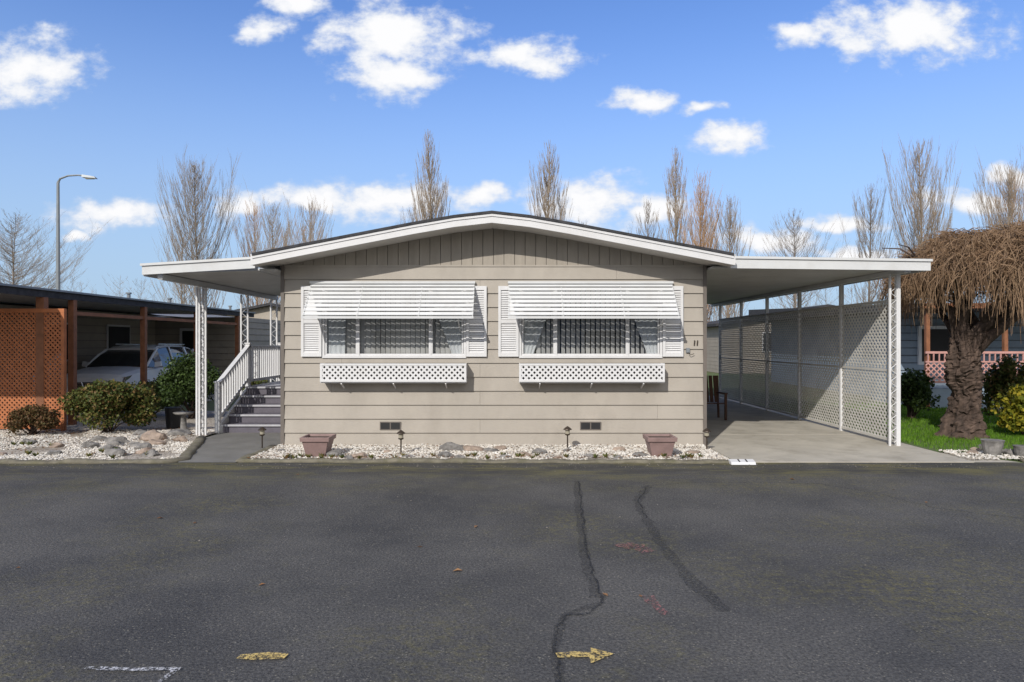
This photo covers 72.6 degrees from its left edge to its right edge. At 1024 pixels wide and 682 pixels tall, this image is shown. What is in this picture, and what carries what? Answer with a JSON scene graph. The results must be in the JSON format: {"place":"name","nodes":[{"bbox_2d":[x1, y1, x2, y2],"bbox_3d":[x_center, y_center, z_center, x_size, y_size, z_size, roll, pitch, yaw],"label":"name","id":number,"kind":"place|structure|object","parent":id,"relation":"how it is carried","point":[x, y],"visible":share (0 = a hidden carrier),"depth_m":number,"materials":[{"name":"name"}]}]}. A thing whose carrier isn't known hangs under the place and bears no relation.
{"place":"outdoors","nodes":[
{"label":"outdoors","id":0,"kind":"place"},
{"bbox_2d":[0,219,101,288],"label":"bare tree","id":1,"kind":"object","parent":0,"point":[27,257],"visible":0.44,"depth_m":44.21,"materials":[{"name":"brown plant"}]},
{"bbox_2d":[57,392,238,409],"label":"driveway","id":2,"kind":"structure","parent":0,"point":[213,395],"depth_m":22.49,"materials":[{"name":"concrete"}]},
{"bbox_2d":[58,344,193,407],"bbox_3d":[-10.930,0.947,20.322,2.199,1.806,4.796,0,0,0],"label":"parked car","id":3,"kind":"object","parent":2,"relation":"on","point":[121,363],"visible":0.27,"depth_m":19.46,"materials":[{"name":"paint"}]},
{"bbox_2d":[0,283,254,429],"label":"carport","id":4,"kind":"object","parent":2,"relation":"on","point":[45,298],"visible":0.81,"depth_m":16.11,"materials":[{"name":"brown wood"}]},
{"bbox_2d":[0,463,1023,681],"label":"road","id":5,"kind":"structure","parent":0,"point":[365,588],"depth_m":5.44,"materials":[{"name":"grey asphalt"}]},
{"bbox_2d":[84,666,180,681],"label":"painted mark","id":6,"kind":"object","parent":5,"relation":"on","point":[134,669],"visible":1,"depth_m":3.82,"materials":[{"name":"white paint"}]},
{"bbox_2d":[237,652,287,659],"bbox_3d":[-1.420,1.788,3.970,0.280,0.001,0.100,0,0,0],"label":"painted dash","id":7,"kind":"object","parent":5,"relation":"on","point":[257,654],"visible":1,"depth_m":3.98,"materials":[{"name":"yellow paint"}]},
{"bbox_2d":[16,478,926,596],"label":"fallen leaves","id":8,"kind":"object","parent":5,"relation":"on","point":[457,569],"visible":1,"depth_m":5.46,"materials":[{"name":"brown plant"}]},
{"bbox_2d":[7,463,1010,657],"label":"loose stones","id":9,"kind":"object","parent":5,"relation":"on","point":[526,493],"visible":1,"depth_m":10.06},
{"bbox_2d":[556,648,613,662],"bbox_3d":[0.424,1.788,3.971,0.324,0.001,0.183,0,0,-18],"label":"painted arrow","id":10,"kind":"object","parent":5,"relation":"on","point":[576,653],"visible":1,"depth_m":3.99,"materials":[{"name":"yellow paint"}]},
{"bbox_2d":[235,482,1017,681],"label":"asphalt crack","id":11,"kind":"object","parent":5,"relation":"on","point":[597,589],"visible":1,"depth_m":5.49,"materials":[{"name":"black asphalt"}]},
{"bbox_2d":[642,595,665,614],"bbox_3d":[0.978,1.788,4.747,0.110,0.001,0.362,0,0,-9],"label":"painted spot","id":12,"kind":"object","parent":5,"relation":"on","point":[652,603],"visible":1,"depth_m":4.80,"materials":[{"name":"red paint"}]},
{"bbox_2d":[0,0,1023,321],"label":"sky","id":13,"kind":"structure","parent":0,"point":[790,105],"materials":[{"name":"blue"}]},
{"bbox_2d":[160,371,1023,462],"bbox_3d":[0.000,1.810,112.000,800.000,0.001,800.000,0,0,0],"label":"ground","id":14,"kind":"structure","parent":0,"point":[210,405],"depth_m":20.52,"materials":[{"name":"grey concrete"}]},
{"bbox_2d":[0,208,101,288],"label":"bare tree","id":15,"kind":"object","parent":14,"relation":"on","point":[13,268],"visible":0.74,"depth_m":40.21,"materials":[{"name":"brown plant"}]},
{"bbox_2d":[56,174,96,289],"bbox_3d":[-21.920,-3.310,35.000,2.140,10.220,0.400,0,0,0],"label":"street lamp","id":16,"kind":"object","parent":14,"relation":"on","point":[58,231],"visible":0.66,"depth_m":34.94,"materials":[{"name":"grey metal"}]},
{"bbox_2d":[0,302,279,411],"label":"mobile home","id":17,"kind":"object","parent":14,"relation":"on","point":[96,336],"visible":0.27,"depth_m":24.94,"materials":[{"name":"beige"}]},
{"bbox_2d":[149,207,211,304],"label":"bare poplar tree","id":18,"kind":"object","parent":14,"relation":"on","point":[174,286],"visible":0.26,"depth_m":46.80,"materials":[{"name":"brown plant"}]},
{"bbox_2d":[154,145,240,307],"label":"bare poplar tree","id":19,"kind":"object","parent":14,"relation":"on","point":[196,240],"visible":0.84,"depth_m":44.67,"materials":[{"name":"brown plant"}]},
{"bbox_2d":[179,433,279,461],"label":"walkway","id":20,"kind":"structure","parent":14,"relation":"on","point":[226,447],"depth_m":12.08,"materials":[{"name":"concrete"}]},
{"bbox_2d":[213,343,279,433],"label":"porch stairs","id":21,"kind":"structure","parent":14,"relation":"on","point":[254,408],"depth_m":14.57,"materials":[{"name":"white wood"}]},
{"bbox_2d":[220,303,279,319],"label":"mobile home","id":22,"kind":"object","parent":14,"relation":"on","point":[261,311],"visible":0.02,"depth_m":42.01,"materials":[{"name":"beige metal"}]},
{"bbox_2d":[225,201,282,307],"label":"bare poplar tree","id":23,"kind":"object","parent":14,"relation":"on","point":[254,222],"visible":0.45,"depth_m":47.64,"materials":[{"name":"brown plant"}]},
{"bbox_2d":[241,190,296,305],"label":"bare poplar tree","id":24,"kind":"object","parent":14,"relation":"on","point":[277,226],"visible":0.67,"depth_m":44.93,"materials":[{"name":"brown plant"}]},
{"bbox_2d":[278,217,327,246],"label":"bare poplar tree","id":25,"kind":"object","parent":14,"relation":"on","point":[296,231],"visible":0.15,"depth_m":45.74,"materials":[{"name":"brown plant"}]},
{"bbox_2d":[282,189,334,245],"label":"bare poplar tree","id":26,"kind":"object","parent":14,"relation":"on","point":[310,232],"visible":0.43,"depth_m":43.83,"materials":[{"name":"brown plant"}]},
{"bbox_2d":[0,411,727,459],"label":"gravel bed","id":27,"kind":"object","parent":14,"relation":"on","point":[160,422],"visible":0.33,"depth_m":13.85,"materials":[{"name":"grey gravel"}]},
{"bbox_2d":[0,403,63,435],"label":"shrub","id":28,"kind":"object","parent":27,"relation":"on","point":[34,417],"visible":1,"depth_m":13.14,"materials":[{"name":"red plant"}]},
{"bbox_2d":[0,309,66,430],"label":"lattice fence","id":29,"kind":"object","parent":27,"relation":"on","point":[62,313],"visible":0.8,"depth_m":13.97,"materials":[{"name":"reddish-brown painted wood"}]},
{"bbox_2d":[9,350,60,410],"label":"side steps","id":30,"kind":"structure","parent":27,"relation":"on","point":[48,390],"depth_m":18.37,"materials":[{"name":"brown paint"}]},
{"bbox_2d":[56,378,161,432],"bbox_3d":[-7.955,1.258,13.769,1.662,1.111,1.465,0,0,35],"label":"shrub","id":31,"kind":"object","parent":27,"relation":"on","point":[112,401],"visible":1,"depth_m":13.51,"materials":[{"name":"green plant"}]},
{"bbox_2d":[135,378,174,413],"bbox_3d":[-8.498,1.326,16.640,1.401,0.974,1.313,0,0,45],"label":"shrub","id":32,"kind":"object","parent":27,"relation":"on","point":[154,384],"visible":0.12,"depth_m":16.47,"materials":[{"name":"green plant"}]},
{"bbox_2d":[164,407,181,428],"bbox_3d":[-7.000,1.575,14.400,0.331,0.450,0.340,0,0,0],"label":"plant pot","id":33,"kind":"object","parent":27,"relation":"on","point":[173,421],"visible":0.91,"depth_m":14.28,"materials":[{"name":"black plastic"}]},
{"bbox_2d":[155,351,221,418],"bbox_3d":[-7.529,1.004,16.250,1.443,1.616,1.586,0,0,-29],"label":"shrub","id":34,"kind":"object","parent":27,"relation":"on","point":[177,386],"visible":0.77,"depth_m":15.86,"materials":[{"name":"green plant"}]},
{"bbox_2d":[140,257,280,435],"bbox_3d":[-5.075,0.180,14.537,2.210,3.200,5.925,0,0,0],"label":"porch awning","id":35,"kind":"object","parent":27,"relation":"on","point":[241,275],"visible":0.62,"depth_m":13.21,"materials":[{"name":"white metal"}]},
{"bbox_2d":[239,377,269,395],"bbox_3d":[-6.337,1.302,17.113,0.760,1.012,1.435,0,0,0],"label":"shrub","id":36,"kind":"object","parent":27,"relation":"on","point":[256,382],"visible":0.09,"depth_m":17.22,"materials":[{"name":"green plant"}]},
{"bbox_2d":[299,434,335,456],"bbox_3d":[-3.030,1.623,10.900,0.455,0.315,0.455,0,0,0],"label":"flower pot","id":37,"kind":"object","parent":27,"relation":"on","point":[314,444],"visible":0.84,"depth_m":10.72,"materials":[{"name":"plastic"}]},
{"bbox_2d":[0,429,1014,459],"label":"garden rocks","id":38,"kind":"object","parent":27,"relation":"on","point":[154,437],"visible":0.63,"depth_m":11.34,"materials":[{"name":"grey stone"}]},
{"bbox_2d":[0,429,1023,459],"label":"gravel","id":39,"kind":"structure","parent":27,"relation":"on","point":[178,447],"depth_m":11.36,"materials":[{"name":"grey gravel"}]},
{"bbox_2d":[173,411,193,429],"bbox_3d":[-6.550,1.600,13.900,0.400,0.400,0.400,0,0,0],"label":"bird bath","id":40,"kind":"object","parent":39,"relation":"on","point":[183,423],"visible":0.77,"depth_m":13.85,"materials":[{"name":"grey concrete"}]},
{"bbox_2d":[258,427,265,447],"bbox_3d":[-4.230,1.617,11.800,0.144,0.365,0.144,0,0,0],"label":"path light","id":41,"kind":"object","parent":39,"relation":"on","point":[262,431],"visible":1,"depth_m":11.78,"materials":[{"name":"brown metal"}]},
{"bbox_2d":[11,441,703,458],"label":"weeds","id":42,"kind":"object","parent":39,"relation":"on","point":[321,455],"visible":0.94,"depth_m":10.67,"materials":[{"name":"green plant"}]},
{"bbox_2d":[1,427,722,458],"bbox_3d":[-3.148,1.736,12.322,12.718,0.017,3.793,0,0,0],"label":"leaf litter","id":43,"kind":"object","parent":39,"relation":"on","point":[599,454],"visible":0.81,"depth_m":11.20,"materials":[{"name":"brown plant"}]},
{"bbox_2d":[396,430,405,453],"bbox_3d":[-1.760,1.597,11.050,0.144,0.405,0.144,0,0,0],"label":"path light","id":44,"kind":"object","parent":39,"relation":"on","point":[400,433],"visible":0.95,"depth_m":11.03,"materials":[{"name":"brown metal"}]},
{"bbox_2d":[702,428,710,448],"bbox_3d":[3.200,1.607,11.450,0.144,0.385,0.144,0,0,0],"label":"path light","id":45,"kind":"object","parent":39,"relation":"on","point":[706,431],"visible":0.95,"depth_m":11.42,"materials":[{"name":"brown metal"}]},
{"bbox_2d":[980,438,1004,456],"bbox_3d":[7.550,1.669,10.950,0.322,0.262,0.330,0,0,0],"label":"stone planter","id":46,"kind":"object","parent":39,"relation":"on","point":[994,447],"visible":0.9,"depth_m":10.85,"materials":[{"name":"stone"}]},
{"bbox_2d":[1012,445,1023,457],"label":"stone planter","id":47,"kind":"object","parent":39,"relation":"on","point":[1018,450],"visible":0.89,"depth_m":10.75,"materials":[{"name":"stone"}]},
{"bbox_2d":[563,426,571,447],"bbox_3d":[0.920,1.597,11.550,0.144,0.405,0.144,0,0,0],"label":"path light","id":48,"kind":"object","parent":27,"relation":"on","point":[567,429],"visible":0.94,"depth_m":11.52,"materials":[{"name":"brown metal"}]},
{"bbox_2d":[643,434,677,456],"bbox_3d":[2.310,1.623,10.900,0.455,0.315,0.455,0,0,0],"label":"flower pot","id":49,"kind":"object","parent":27,"relation":"on","point":[657,445],"visible":0.87,"depth_m":10.72,"materials":[{"name":"plastic"}]},
{"bbox_2d":[397,207,425,224],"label":"bare poplar tree","id":50,"kind":"object","parent":14,"relation":"on","point":[409,216],"visible":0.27,"depth_m":50.09,"materials":[{"name":"brown plant"}]},
{"bbox_2d":[410,129,450,220],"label":"bare poplar tree","id":51,"kind":"object","parent":14,"relation":"on","point":[422,208],"visible":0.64,"depth_m":45.67,"materials":[{"name":"brown plant"}]},
{"bbox_2d":[280,228,706,445],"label":"walls","id":52,"kind":"structure","parent":14,"relation":"on","point":[492,400],"depth_m":11.98,"materials":[{"name":"paint"}]},
{"bbox_2d":[301,281,474,331],"bbox_3d":[-2.045,-0.607,11.692,2.830,0.867,0.564,0,0,0],"label":"window awning","id":53,"kind":"object","parent":52,"relation":"attached to","point":[363,284],"depth_m":11.69,"materials":[{"name":"white metal"}]},
{"bbox_2d":[320,363,466,388],"bbox_3d":[-2.000,0.580,11.851,2.460,0.439,0.266,0,0,0],"label":"flower box","id":54,"kind":"object","parent":52,"relation":"on","point":[393,373],"visible":1,"depth_m":11.72,"materials":[{"name":"white paint"}]},
{"bbox_2d":[322,287,465,357],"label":"window","id":55,"kind":"structure","parent":52,"relation":"attached to","point":[358,354],"depth_m":11.97,"materials":[{"name":"white paint"}]},
{"bbox_2d":[301,286,486,356],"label":"shutters","id":56,"kind":"object","parent":55,"relation":"attached to","point":[476,336],"visible":0.77,"depth_m":11.95,"materials":[{"name":"white paint"}]},
{"bbox_2d":[327,291,461,353],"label":"blinds","id":57,"kind":"object","parent":55,"relation":"attached to","point":[341,336],"visible":0.65,"depth_m":12.08,"materials":[{"name":"white plastic"}]},
{"bbox_2d":[380,422,600,429],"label":"foundation vents","id":58,"kind":"object","parent":52,"relation":"attached to","point":[397,425],"visible":1,"depth_m":11.96,"materials":[{"name":"black metal"}]},
{"bbox_2d":[251,211,735,269],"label":"roof","id":59,"kind":"structure","parent":52,"relation":"on","point":[275,258],"depth_m":11.38,"materials":[{"name":"white metal"}]},
{"bbox_2d":[519,287,661,357],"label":"window","id":60,"kind":"structure","parent":52,"relation":"attached to","point":[627,354],"depth_m":11.98,"materials":[{"name":"white paint"}]},
{"bbox_2d":[521,291,656,353],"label":"blinds","id":61,"kind":"object","parent":60,"relation":"attached to","point":[534,334],"visible":0.65,"depth_m":12.08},
{"bbox_2d":[498,286,682,356],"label":"shutters","id":62,"kind":"object","parent":60,"relation":"attached to","point":[508,337],"visible":0.78,"depth_m":11.95,"materials":[{"name":"white paint"}]},
{"bbox_2d":[519,363,664,388],"bbox_3d":[1.345,0.580,11.851,2.450,0.439,0.266,0,0,0],"label":"flower box","id":63,"kind":"object","parent":52,"relation":"on","point":[591,373],"visible":1,"depth_m":11.72,"materials":[{"name":"white paint"}]},
{"bbox_2d":[508,281,679,331],"bbox_3d":[1.345,-0.607,11.692,2.830,0.867,0.564,0,0,0],"label":"awning","id":64,"kind":"object","parent":52,"relation":"attached to","point":[561,284],"depth_m":11.69,"materials":[{"name":"white metal"}]},
{"bbox_2d":[686,340,697,354],"bbox_3d":[3.093,0.097,11.947,0.206,0.255,0.066,0,0,0],"label":"house number","id":65,"kind":"object","parent":52,"relation":"attached to","point":[687,350],"visible":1,"depth_m":11.95,"materials":[{"name":"brown metal"}]},
{"bbox_2d":[0,436,1023,463],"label":"kerb","id":66,"kind":"structure","parent":14,"relation":"on","point":[192,448],"depth_m":10.39,"materials":[{"name":"concrete"}]},
{"bbox_2d":[728,459,755,464],"bbox_3d":[3.400,1.768,10.300,0.360,0.063,0.160,0,0,0],"label":"kerb number plate","id":67,"kind":"object","parent":66,"relation":"attached to","point":[742,461],"visible":1,"depth_m":10.26,"materials":[{"name":"white paint"}]},
{"bbox_2d":[53,277,1004,319],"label":"distant trees","id":68,"kind":"object","parent":14,"relation":"on","point":[255,300],"visible":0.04,"depth_m":62.52,"materials":[{"name":"brown plant"}]},
{"bbox_2d":[91,275,986,320],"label":"distant trees","id":69,"kind":"object","parent":14,"relation":"on","point":[711,307],"visible":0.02,"depth_m":63.22,"materials":[{"name":"brown plant"}]},
{"bbox_2d":[528,141,569,220],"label":"bare poplar tree","id":70,"kind":"object","parent":14,"relation":"on","point":[545,207],"visible":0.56,"depth_m":45.88,"materials":[{"name":"brown plant"}]},
{"bbox_2d":[554,187,572,219],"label":"bare poplar tree","id":71,"kind":"object","parent":14,"relation":"on","point":[558,200],"visible":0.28,"depth_m":46.68,"materials":[{"name":"brown plant"}]},
{"bbox_2d":[628,199,663,238],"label":"bare poplar tree","id":72,"kind":"object","parent":14,"relation":"on","point":[648,217],"visible":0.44,"depth_m":50.10,"materials":[{"name":"brown plant"}]},
{"bbox_2d":[655,146,694,242],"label":"bare poplar tree","id":73,"kind":"object","parent":14,"relation":"on","point":[675,182],"visible":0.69,"depth_m":46.95,"materials":[{"name":"brown plant"}]},
{"bbox_2d":[677,169,723,322],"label":"bare poplar tree","id":74,"kind":"object","parent":14,"relation":"on","point":[700,211],"visible":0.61,"depth_m":45.87,"materials":[{"name":"brown plant"}]},
{"bbox_2d":[689,198,722,321],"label":"bare poplar tree","id":75,"kind":"object","parent":14,"relation":"on","point":[711,248],"visible":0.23,"depth_m":48.67,"materials":[{"name":"brown plant"}]},
{"bbox_2d":[705,193,754,326],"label":"bare poplar tree","id":76,"kind":"object","parent":14,"relation":"on","point":[726,241],"visible":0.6,"depth_m":46.82,"materials":[{"name":"brown plant"}]},
{"bbox_2d":[707,304,835,372],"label":"mobile home","id":77,"kind":"object","parent":14,"relation":"on","point":[712,347],"depth_m":40.69,"materials":[{"name":"beige"}]},
{"bbox_2d":[756,208,848,308],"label":"bare tree","id":78,"kind":"object","parent":14,"relation":"on","point":[797,241],"visible":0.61,"depth_m":45.76,"materials":[{"name":"brown plant"}]},
{"bbox_2d":[838,175,897,304],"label":"bare poplar tree","id":79,"kind":"object","parent":14,"relation":"on","point":[862,242],"visible":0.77,"depth_m":48.07,"materials":[{"name":"brown plant"}]},
{"bbox_2d":[880,203,947,288],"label":"bare poplar tree","id":80,"kind":"object","parent":14,"relation":"on","point":[887,254],"visible":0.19,"depth_m":49.23,"materials":[{"name":"brown plant"}]},
{"bbox_2d":[882,136,962,302],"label":"bare poplar tree","id":81,"kind":"object","parent":14,"relation":"on","point":[919,214],"visible":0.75,"depth_m":44.68,"materials":[{"name":"brown plant"}]},
{"bbox_2d":[935,451,1014,461],"bbox_3d":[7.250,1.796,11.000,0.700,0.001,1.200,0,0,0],"label":"curb","id":82,"kind":"structure","parent":14,"relation":"on","point":[985,460],"depth_m":10.56,"materials":[{"name":"concrete"}]},
{"bbox_2d":[967,142,1023,302],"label":"bare poplar tree","id":83,"kind":"object","parent":14,"relation":"on","point":[1011,193],"visible":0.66,"depth_m":44.03,"materials":[{"name":"brown plant"}]},
{"bbox_2d":[984,162,1023,229],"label":"bare poplar tree","id":84,"kind":"object","parent":14,"relation":"on","point":[1005,209],"visible":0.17,"depth_m":46.94,"materials":[{"name":"brown plant"}]},
{"bbox_2d":[707,396,974,462],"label":"driveway","id":85,"kind":"structure","parent":0,"point":[756,434],"depth_m":12.40,"materials":[{"name":"concrete"}]},
{"bbox_2d":[707,375,727,419],"bbox_3d":[4.620,1.300,16.272,0.620,1.006,0.745,0,0,0],"label":"garden chair","id":86,"kind":"object","parent":85,"relation":"on","point":[715,384],"visible":0.54,"depth_m":16.51,"materials":[{"name":"brown wood"}]},
{"bbox_2d":[707,256,932,445],"bbox_3d":[5.175,0.180,17.337,3.630,3.220,11.525,0,0,0],"label":"carport","id":87,"kind":"object","parent":85,"relation":"on","point":[747,279],"visible":0.79,"depth_m":12.85,"materials":[{"name":"white metal"}]},
{"bbox_2d":[720,299,893,441],"bbox_3d":[6.655,0.497,17.160,0.040,2.485,10.203,0,0,0],"label":"lattice fence","id":88,"kind":"object","parent":87,"relation":"attached to","point":[812,378],"visible":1,"depth_m":15.13,"materials":[{"name":"white paint"}]},
{"bbox_2d":[713,390,1023,451],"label":"lawn","id":89,"kind":"structure","parent":0,"point":[932,448],"depth_m":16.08,"materials":[{"name":"plant"}]},
{"bbox_2d":[749,303,1023,407],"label":"mobile home","id":90,"kind":"object","parent":89,"relation":"on","point":[934,335],"visible":0.27,"depth_m":21.50,"materials":[{"name":"blue"}]},
{"bbox_2d":[925,351,1023,382],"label":"deck railing","id":91,"kind":"object","parent":90,"relation":"attached to","point":[983,353],"visible":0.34,"depth_m":18.69,"materials":[{"name":"wood"}]},
{"bbox_2d":[886,368,940,418],"bbox_3d":[9.323,1.204,16.238,1.009,1.212,1.298,0,0,0],"label":"shrub","id":92,"kind":"object","parent":89,"relation":"on","point":[917,391],"visible":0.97,"depth_m":15.98,"materials":[{"name":"green plant"}]},
{"bbox_2d":[874,220,1023,439],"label":"weeping tree","id":93,"kind":"object","parent":89,"relation":"on","point":[965,265],"visible":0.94,"depth_m":12.76,"materials":[{"name":"brown plant"}]},
{"bbox_2d":[981,353,1023,416],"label":"shrub","id":94,"kind":"object","parent":89,"relation":"on","point":[1001,379],"visible":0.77,"depth_m":14.42,"materials":[{"name":"green plant"}]},
{"bbox_2d":[990,383,1023,435],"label":"shrub","id":95,"kind":"object","parent":89,"relation":"on","point":[1011,415],"visible":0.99,"depth_m":13.18,"materials":[{"name":"yellow plant"}]}
]}

